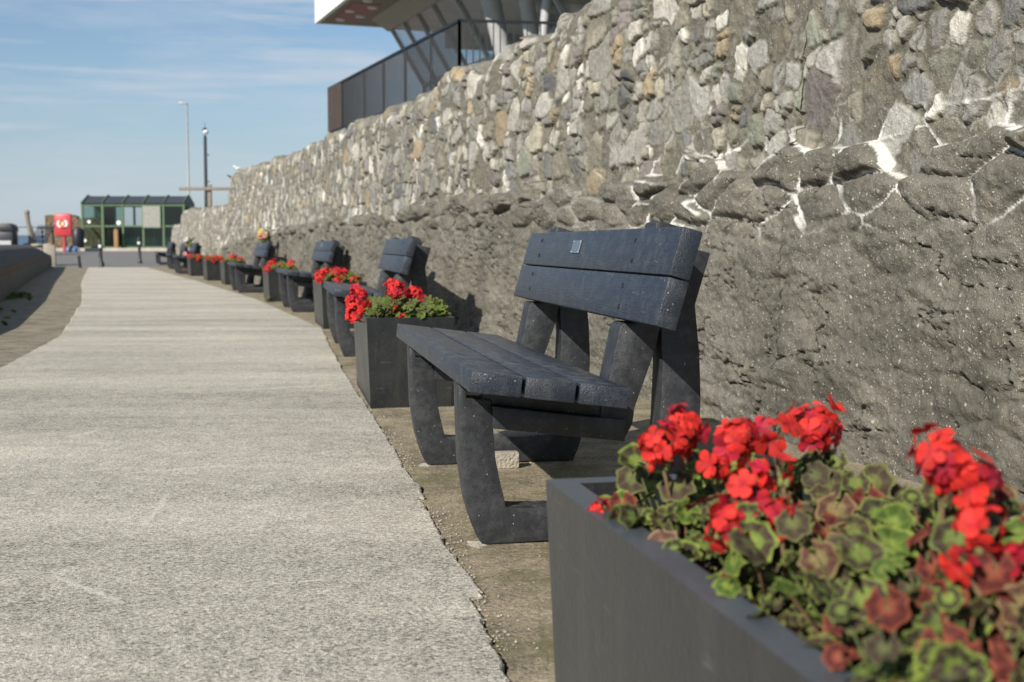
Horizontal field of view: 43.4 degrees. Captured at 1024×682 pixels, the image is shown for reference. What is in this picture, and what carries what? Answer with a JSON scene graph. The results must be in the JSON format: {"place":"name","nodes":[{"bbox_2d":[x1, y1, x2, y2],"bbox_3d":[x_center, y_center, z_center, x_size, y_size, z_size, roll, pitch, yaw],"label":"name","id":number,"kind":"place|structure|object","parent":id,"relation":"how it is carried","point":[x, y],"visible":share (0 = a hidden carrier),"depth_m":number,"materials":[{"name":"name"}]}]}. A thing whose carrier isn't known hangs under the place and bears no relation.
{"place":"outdoors","nodes":[
{"label":"outdoors","id":0,"kind":"place"},
{"bbox_2d":[18,235,45,244],"bbox_3d":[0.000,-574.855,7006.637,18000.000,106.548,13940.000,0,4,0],"label":"sea","id":1,"kind":"structure","parent":0,"point":[21,241],"depth_m":944.26,"materials":[{"name":"blue liquid"}]},
{"bbox_2d":[0,267,87,367],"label":"apron","id":2,"kind":"object","parent":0,"point":[44,315],"visible":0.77,"depth_m":15.38,"materials":[{"name":"beige concrete"}]},
{"bbox_2d":[0,291,32,325],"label":"ground weeds","id":3,"kind":"object","parent":2,"relation":"on","point":[13,295],"visible":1,"depth_m":18.96,"materials":[{"name":"green plant"}]},
{"bbox_2d":[77,255,81,267],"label":"bollard","id":4,"kind":"object","parent":2,"relation":"on","point":[79,261],"visible":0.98,"depth_m":44.48,"materials":[{"name":"black metal"}]},
{"bbox_2d":[56,248,166,250],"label":"pavement","id":5,"kind":"structure","parent":0,"point":[119,249],"depth_m":61.55,"materials":[{"name":"grey concrete"}]},
{"bbox_2d":[18,227,66,246],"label":"sea railing","id":6,"kind":"object","parent":5,"relation":"on","point":[44,237],"visible":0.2,"depth_m":62.28,"materials":[{"name":"metal"}]},
{"bbox_2d":[72,228,84,247],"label":"litter bin","id":7,"kind":"object","parent":5,"relation":"on","point":[78,237],"visible":0.86,"depth_m":61.57,"materials":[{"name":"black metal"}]},
{"bbox_2d":[114,229,118,247],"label":"timber post","id":8,"kind":"object","parent":5,"relation":"on","point":[116,238],"visible":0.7,"depth_m":62.33,"materials":[{"name":"brown wood"}]},
{"bbox_2d":[81,195,194,247],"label":"shelter","id":9,"kind":"object","parent":5,"relation":"on","point":[161,216],"visible":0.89,"depth_m":63.06,"materials":[{"name":"green paint"}]},
{"bbox_2d":[52,251,182,266],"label":"road","id":10,"kind":"structure","parent":0,"point":[110,259],"depth_m":52.51,"materials":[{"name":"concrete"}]},
{"bbox_2d":[0,223,18,244],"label":"hooded bin","id":11,"kind":"object","parent":10,"relation":"on","point":[9,233],"visible":0.73,"depth_m":55.72,"materials":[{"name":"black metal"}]},
{"bbox_2d":[22,210,36,246],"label":"driftwood post","id":12,"kind":"object","parent":10,"relation":"on","point":[30,230],"visible":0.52,"depth_m":56.91,"materials":[{"name":"grey wood"}]},
{"bbox_2d":[29,225,54,245],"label":"slatted panel","id":13,"kind":"object","parent":10,"relation":"on","point":[42,241],"visible":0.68,"depth_m":56.52,"materials":[{"name":"black metal"}]},
{"bbox_2d":[31,243,55,265],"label":"wall pier","id":14,"kind":"structure","parent":10,"relation":"on","point":[49,248],"depth_m":47.04,"materials":[{"name":"concrete"}]},
{"bbox_2d":[54,214,71,251],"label":"lifebuoy housing","id":15,"kind":"object","parent":10,"relation":"on","point":[63,224],"visible":1,"depth_m":59.96,"materials":[{"name":"red plastic"}]},
{"bbox_2d":[65,245,80,251],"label":"rope heap","id":16,"kind":"object","parent":10,"relation":"on","point":[71,248],"visible":0.87,"depth_m":60.49,"materials":[{"name":"blue fabric"}]},
{"bbox_2d":[98,239,103,266],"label":"bollard","id":17,"kind":"object","parent":10,"relation":"on","point":[100,253],"visible":0.98,"depth_m":45.76,"materials":[{"name":"black metal"}]},
{"bbox_2d":[137,236,141,262],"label":"bollard","id":18,"kind":"object","parent":10,"relation":"on","point":[139,250],"visible":1,"depth_m":49.03,"materials":[{"name":"black metal"}]},
{"bbox_2d":[154,242,175,264],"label":"bench","id":19,"kind":"object","parent":10,"relation":"on","point":[171,247],"visible":0.81,"depth_m":47.93,"materials":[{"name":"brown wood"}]},
{"bbox_2d":[0,0,492,234],"label":"sky","id":20,"kind":"structure","parent":0,"point":[91,91],"materials":[{"name":"blue"}]},
{"bbox_2d":[0,267,510,681],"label":"path","id":21,"kind":"structure","parent":0,"point":[201,482],"depth_m":3.76,"materials":[{"name":"concrete"}]},
{"bbox_2d":[148,267,1023,681],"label":"bench strip","id":22,"kind":"object","parent":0,"point":[518,573],"visible":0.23,"depth_m":4.00,"materials":[{"name":"brown soil"}]},
{"bbox_2d":[166,243,188,268],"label":"bench","id":23,"kind":"object","parent":22,"relation":"on","point":[183,247],"visible":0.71,"depth_m":41.86,"materials":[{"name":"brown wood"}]},
{"bbox_2d":[172,242,201,273],"bbox_3d":[-8.984,-2.297,35.591,0.707,0.857,1.890,-1,4,-18],"label":"bench","id":24,"kind":"object","parent":22,"relation":"on","point":[195,248],"visible":0.71,"depth_m":35.01,"materials":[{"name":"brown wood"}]},
{"bbox_2d":[182,237,194,256],"bbox_3d":[-9.138,-2.661,36.358,0.351,0.557,0.296,1,4,14],"label":"bouquet","id":25,"kind":"object","parent":24,"relation":"on","point":[187,241],"visible":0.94,"depth_m":36.28,"materials":[{"name":"white plant"}]},
{"bbox_2d":[187,258,203,275],"bbox_3d":[-8.136,-1.912,33.239,0.430,0.440,1.100,-1,4,-18],"label":"planter","id":26,"kind":"object","parent":22,"relation":"on","point":[195,267],"visible":0.78,"depth_m":32.72,"materials":[{"name":"metal"}]},
{"bbox_2d":[187,253,205,260],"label":"geranium plant","id":27,"kind":"object","parent":26,"relation":"in","point":[199,256],"visible":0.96,"depth_m":32.83,"materials":[{"name":"red plant"}]},
{"bbox_2d":[203,260,220,280],"bbox_3d":[-6.720,-1.599,29.051,0.430,0.440,1.100,-1,4,-17],"label":"planter","id":28,"kind":"object","parent":22,"relation":"on","point":[211,271],"visible":0.77,"depth_m":28.53,"materials":[{"name":"metal"}]},
{"bbox_2d":[203,255,223,263],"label":"geranium plant","id":29,"kind":"object","parent":28,"relation":"in","point":[213,258],"visible":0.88,"depth_m":28.60,"materials":[{"name":"red plant"}]},
{"bbox_2d":[220,262,245,284],"bbox_3d":[-5.675,-1.382,26.159,0.430,0.440,1.100,-1,4,-17],"label":"planter","id":30,"kind":"object","parent":22,"relation":"on","point":[225,274],"visible":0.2,"depth_m":25.69,"materials":[{"name":"metal"}]},
{"bbox_2d":[222,253,245,262],"bbox_3d":[-5.673,-1.672,26.122,0.447,0.248,1.080,-1,4,-17],"label":"geranium plant","id":31,"kind":"object","parent":30,"relation":"in","point":[232,258],"visible":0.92,"depth_m":25.75,"materials":[{"name":"red plant"}]},
{"bbox_2d":[227,241,276,292],"bbox_3d":[-4.417,-1.271,21.877,0.707,0.857,1.890,-1,4,-16],"label":"bench","id":32,"kind":"object","parent":22,"relation":"on","point":[264,253],"visible":0.91,"depth_m":21.33,"materials":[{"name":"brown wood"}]},
{"bbox_2d":[257,228,271,242],"bbox_3d":[-4.282,-1.811,22.248,0.251,0.299,0.376,0,4,5],"label":"bouquet","id":33,"kind":"object","parent":32,"relation":"on","point":[264,235],"visible":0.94,"depth_m":22.16,"materials":[{"name":"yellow plant"}]},
{"bbox_2d":[262,269,298,301],"bbox_3d":[-3.335,-0.811,18.528,0.430,0.440,1.100,-1,4,-15],"label":"planter","id":34,"kind":"object","parent":22,"relation":"on","point":[271,283],"visible":0.45,"depth_m":17.99,"materials":[{"name":"metal"}]},
{"bbox_2d":[262,258,297,272],"bbox_3d":[-3.360,-1.084,18.477,0.525,0.218,1.108,-1,4,-15],"label":"geranium plant","id":35,"kind":"object","parent":34,"relation":"in","point":[271,265],"visible":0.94,"depth_m":18.15,"materials":[{"name":"red plant"}]},
{"bbox_2d":[276,239,344,311],"bbox_3d":[-2.474,-0.816,15.801,0.707,0.857,1.890,-1,4,-14],"label":"bench","id":36,"kind":"object","parent":22,"relation":"on","point":[328,253],"visible":0.78,"depth_m":15.25,"materials":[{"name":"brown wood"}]},
{"bbox_2d":[313,279,366,328],"bbox_3d":[-1.714,-0.378,12.742,0.430,0.440,1.100,-1,4,-13],"label":"planter","id":37,"kind":"object","parent":22,"relation":"on","point":[320,303],"visible":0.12,"depth_m":12.26,"materials":[{"name":"metal"}]},
{"bbox_2d":[313,266,364,283],"bbox_3d":[-1.743,-0.646,12.710,0.503,0.204,1.086,-1,4,-13],"label":"geranium plant","id":38,"kind":"object","parent":37,"relation":"in","point":[338,274],"visible":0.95,"depth_m":12.28,"materials":[{"name":"red plant"}]},
{"bbox_2d":[323,236,430,356],"bbox_3d":[-1.039,-0.364,9.759,0.707,0.857,1.890,-1,4,-11],"label":"bench","id":39,"kind":"object","parent":22,"relation":"on","point":[404,261],"visible":0.6,"depth_m":9.19,"materials":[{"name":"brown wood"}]},
{"bbox_2d":[354,308,454,407],"bbox_3d":[-0.591,0.066,6.809,0.430,0.440,1.100,-1,4,-10],"label":"planter","id":40,"kind":"object","parent":22,"relation":"on","point":[381,362],"visible":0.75,"depth_m":6.27,"materials":[{"name":"metal"}]},
{"bbox_2d":[345,278,450,323],"bbox_3d":[-0.637,-0.218,6.760,0.523,0.240,1.092,-1,4,-10],"label":"geranium plant","id":41,"kind":"object","parent":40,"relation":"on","point":[421,305],"visible":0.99,"depth_m":6.37,"materials":[{"name":"red plant"}]},
{"bbox_2d":[418,463,430,466],"bbox_3d":[-0.312,0.445,4.663,0.050,0.008,0.080,1,4,11],"label":"mortar bed","id":42,"kind":"object","parent":22,"relation":"on","point":[424,465],"visible":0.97,"depth_m":4.64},
{"bbox_2d":[467,540,486,548],"bbox_3d":[-0.091,0.538,3.422,0.062,0.008,0.096,-1,4,-10],"label":"mortar bed","id":43,"kind":"object","parent":22,"relation":"on","point":[478,544],"visible":0.87,"depth_m":3.41,"materials":[{"name":"white stone"}]},
{"bbox_2d":[348,374,616,650],"bbox_3d":[-0.017,0.423,4.951,0.912,0.008,6.234,-1,4,-10],"label":"grit","id":44,"kind":"object","parent":22,"relation":"on","point":[451,548],"visible":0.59,"depth_m":3.36,"materials":[{"name":"beige gravel"}]},
{"bbox_2d":[495,450,518,468],"bbox_3d":[-0.035,0.424,4.595,0.115,0.058,0.050,-1,4,-10],"label":"packing block","id":45,"kind":"object","parent":22,"relation":"on","point":[507,459],"depth_m":4.57,"materials":[{"name":"stone"}]},
{"bbox_2d":[396,221,709,543],"bbox_3d":[0.077,0.065,4.027,0.707,0.857,1.890,-1,4,-10],"label":"bench","id":46,"kind":"object","parent":22,"relation":"on","point":[645,283],"visible":0.91,"depth_m":3.46,"materials":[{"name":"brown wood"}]},
{"bbox_2d":[221,0,1023,503],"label":"stone wall","id":47,"kind":"structure","parent":22,"relation":"on","point":[839,184],"depth_m":5.45,"materials":[{"name":"grey stone"}]},
{"bbox_2d":[546,470,998,681],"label":"planter","id":48,"kind":"object","parent":22,"relation":"on","point":[634,605],"visible":0.23,"depth_m":1.51,"materials":[{"name":"metal"}]},
{"bbox_2d":[586,492,744,570],"bbox_3d":[0.203,0.251,1.644,0.170,0.115,0.230,-1,4,-12],"label":"geranium plant","id":49,"kind":"object","parent":48,"relation":"in","point":[651,516],"visible":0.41,"depth_m":1.61,"materials":[{"name":"green plant"}]},
{"bbox_2d":[599,403,801,539],"bbox_3d":[0.245,0.192,1.734,0.278,0.220,0.265,-1,4,-12],"label":"geranium plant","id":50,"kind":"object","parent":48,"relation":"in","point":[678,434],"visible":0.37,"depth_m":1.70,"materials":[{"name":"red plant"}]},
{"bbox_2d":[647,451,918,636],"bbox_3d":[0.311,0.227,1.450,0.295,0.192,0.362,-1,4,-12],"label":"geranium plant","id":51,"kind":"object","parent":48,"relation":"in","point":[743,532],"visible":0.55,"depth_m":1.42,"materials":[{"name":"green plant"}]},
{"bbox_2d":[696,392,936,561],"bbox_3d":[0.378,0.189,1.702,0.317,0.231,0.304,-1,4,-12],"label":"geranium plant","id":52,"kind":"object","parent":48,"relation":"in","point":[822,474],"visible":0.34,"depth_m":1.64,"materials":[{"name":"red plant"}]},
{"bbox_2d":[746,531,1023,681],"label":"geranium plant","id":53,"kind":"object","parent":48,"relation":"in","point":[925,621],"visible":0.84,"depth_m":1.12,"materials":[{"name":"green plant"}]},
{"bbox_2d":[805,422,1023,610],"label":"geranium plant","id":54,"kind":"object","parent":48,"relation":"in","point":[957,478],"visible":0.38,"depth_m":1.31,"materials":[{"name":"red plant"}]},
{"bbox_2d":[914,502,1023,681],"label":"geranium plant","id":55,"kind":"object","parent":48,"relation":"in","point":[981,571],"visible":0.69,"depth_m":1.15,"materials":[{"name":"red plant"}]},
{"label":"ground","id":56,"kind":"structure","parent":0,"visible":0},
{"bbox_2d":[0,245,51,302],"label":"wall","id":57,"kind":"structure","parent":56,"relation":"on","point":[21,266],"depth_m":25.71,"materials":[{"name":"concrete"}]},
{"bbox_2d":[45,215,112,247],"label":"rubble wall","id":58,"kind":"structure","parent":56,"relation":"on","point":[92,236],"depth_m":63.94,"materials":[{"name":"stone"}]},
{"bbox_2d":[171,223,180,254],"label":"stone wall","id":59,"kind":"structure","parent":56,"relation":"on","point":[175,238],"depth_m":52.90,"materials":[{"name":"grey stone"}]},
{"bbox_2d":[179,102,189,194],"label":"lamp post","id":60,"kind":"object","parent":56,"relation":"on","point":[186,104],"visible":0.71,"depth_m":68.39,"materials":[{"name":"grey metal"}]},
{"bbox_2d":[180,204,227,263],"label":"stone wall","id":61,"kind":"structure","parent":56,"relation":"on","point":[205,227],"depth_m":37.12,"materials":[{"name":"grey stone"}]},
{"bbox_2d":[179,184,229,206],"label":"crossbeam post","id":62,"kind":"object","parent":56,"relation":"on","point":[209,188],"visible":0.47,"depth_m":66.79,"materials":[{"name":"grey wood"}]},
{"bbox_2d":[202,127,209,206],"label":"lamp post","id":63,"kind":"object","parent":56,"relation":"on","point":[205,131],"visible":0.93,"depth_m":67.93,"materials":[{"name":"black metal"}]},
{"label":"terrace ground","id":64,"kind":"structure","parent":0,"visible":0},
{"bbox_2d":[327,19,556,132],"bbox_3d":[-1.891,-5.064,26.514,3.898,1.742,12.220,-4,6,-42],"label":"metal railing","id":65,"kind":"object","parent":64,"relation":"on","point":[344,106],"visible":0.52,"depth_m":26.15,"materials":[{"name":"grey metal"}]},
{"bbox_2d":[315,0,590,92],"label":"pavilion","id":66,"kind":"structure","parent":64,"relation":"on","point":[427,17],"depth_m":33.72,"materials":[{"name":"white paint"}]}
]}

